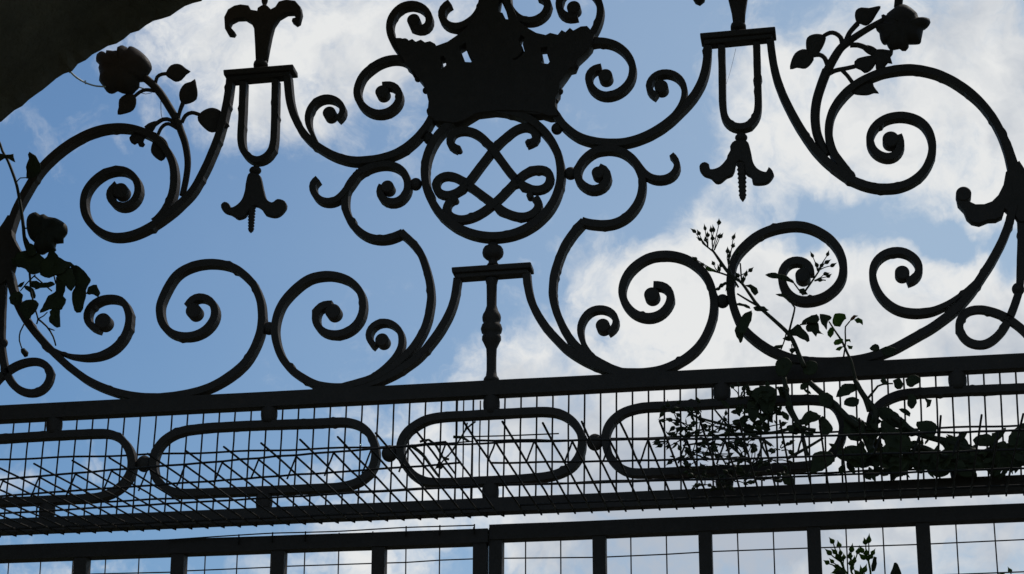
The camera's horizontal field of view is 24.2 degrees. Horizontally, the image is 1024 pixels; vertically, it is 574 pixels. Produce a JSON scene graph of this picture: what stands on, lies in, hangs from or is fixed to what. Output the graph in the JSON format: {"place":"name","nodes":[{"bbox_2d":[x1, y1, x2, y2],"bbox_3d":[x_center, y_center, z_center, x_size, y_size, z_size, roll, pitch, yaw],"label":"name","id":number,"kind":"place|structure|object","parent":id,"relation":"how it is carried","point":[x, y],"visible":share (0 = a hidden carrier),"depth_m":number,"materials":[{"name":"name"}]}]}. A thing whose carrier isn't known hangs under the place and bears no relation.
{"place":"outdoors","nodes":[
{"label":"outdoors","id":0,"kind":"place"},
{"bbox_2d":[0,0,1023,573],"label":"sky","id":1,"kind":"structure","parent":0,"point":[980,43],"materials":[{"name":"blue"}]},
{"label":"path","id":2,"kind":"structure","parent":0,"visible":0},
{"bbox_2d":[0,0,1023,535],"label":"iron overthrow","id":3,"kind":"object","parent":2,"relation":"on","point":[504,74],"visible":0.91,"depth_m":4.00,"materials":[{"name":"black metal"}]},
{"bbox_2d":[0,142,99,356],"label":"climbing rose","id":4,"kind":"object","parent":3,"relation":"attached to","point":[46,234],"visible":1,"depth_m":4.06,"materials":[{"name":"black plant"}]},
{"bbox_2d":[0,528,488,573],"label":"gate leaf","id":5,"kind":"object","parent":3,"relation":"attached to","point":[82,555],"visible":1,"depth_m":3.88,"materials":[{"name":"black paint"}]},
{"bbox_2d":[7,527,473,573],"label":"wire mesh","id":6,"kind":"structure","parent":5,"relation":"attached to","point":[304,565],"depth_m":3.89,"materials":[{"name":"metal"}]},
{"bbox_2d":[168,524,474,544],"bbox_3d":[-0.310,0.402,3.863,0.507,0.020,0.004,-3,-20,8],"label":"loose wire","id":7,"kind":"object","parent":5,"relation":"attached to","point":[305,532],"visible":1,"depth_m":3.86,"materials":[{"name":"black metal"}]},
{"bbox_2d":[0,428,504,537],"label":"wire mesh","id":8,"kind":"object","parent":3,"relation":"attached to","point":[439,463],"visible":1,"depth_m":3.68,"materials":[{"name":"metal"}]},
{"bbox_2d":[410,421,475,476],"bbox_3d":[-0.114,0.263,3.869,0.114,0.092,0.007,-3,-20,8],"label":"dead twig","id":9,"kind":"object","parent":3,"relation":"attached to","point":[421,453],"visible":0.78,"depth_m":3.87,"materials":[{"name":"black plant"}]},
{"bbox_2d":[0,372,1021,518],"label":"band mesh","id":10,"kind":"object","parent":3,"relation":"attached to","point":[264,450],"visible":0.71,"depth_m":3.92,"materials":[{"name":"metal"}]},
{"bbox_2d":[448,401,558,498],"bbox_3d":[-0.039,0.266,3.922,0.235,0.173,0.006,-3,-20,8],"label":"offcut","id":11,"kind":"object","parent":10,"relation":"attached to","point":[479,436],"visible":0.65,"depth_m":3.93,"materials":[{"name":"metal"}]},
{"bbox_2d":[463,413,1023,515],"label":"wire mesh","id":12,"kind":"object","parent":3,"relation":"attached to","point":[844,474],"visible":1,"depth_m":3.55,"materials":[{"name":"metal"}]},
{"bbox_2d":[489,503,1023,573],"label":"gate leaf","id":13,"kind":"object","parent":3,"relation":"attached to","point":[599,533],"visible":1,"depth_m":3.77,"materials":[{"name":"black paint"}]},
{"bbox_2d":[504,523,1023,573],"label":"wire mesh","id":14,"kind":"structure","parent":13,"relation":"attached to","point":[774,549],"depth_m":3.78,"materials":[{"name":"metal"}]},
{"bbox_2d":[823,533,901,573],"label":"rose sprig","id":15,"kind":"object","parent":13,"relation":"attached to","point":[867,556],"visible":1,"depth_m":3.79,"materials":[{"name":"black plant"}]},
{"bbox_2d":[652,219,1023,492],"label":"climbing rose","id":16,"kind":"object","parent":3,"relation":"attached to","point":[763,398],"visible":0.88,"depth_m":3.77,"materials":[{"name":"black plant"}]},
{"label":"ground","id":17,"kind":"structure","parent":0,"visible":0},
{"bbox_2d":[0,0,201,121],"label":"stone archway","id":18,"kind":"object","parent":17,"relation":"on","point":[44,44],"visible":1,"depth_m":4.06,"materials":[{"name":"black stone"}]},
{"bbox_2d":[69,71,143,88],"bbox_3d":[-0.731,-0.364,4.203,0.047,0.054,0.215,-10,-22,27],"label":"cable","id":19,"kind":"object","parent":18,"relation":"hanging from","point":[79,79],"visible":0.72,"depth_m":4.16,"materials":[{"name":"black"}]}
]}

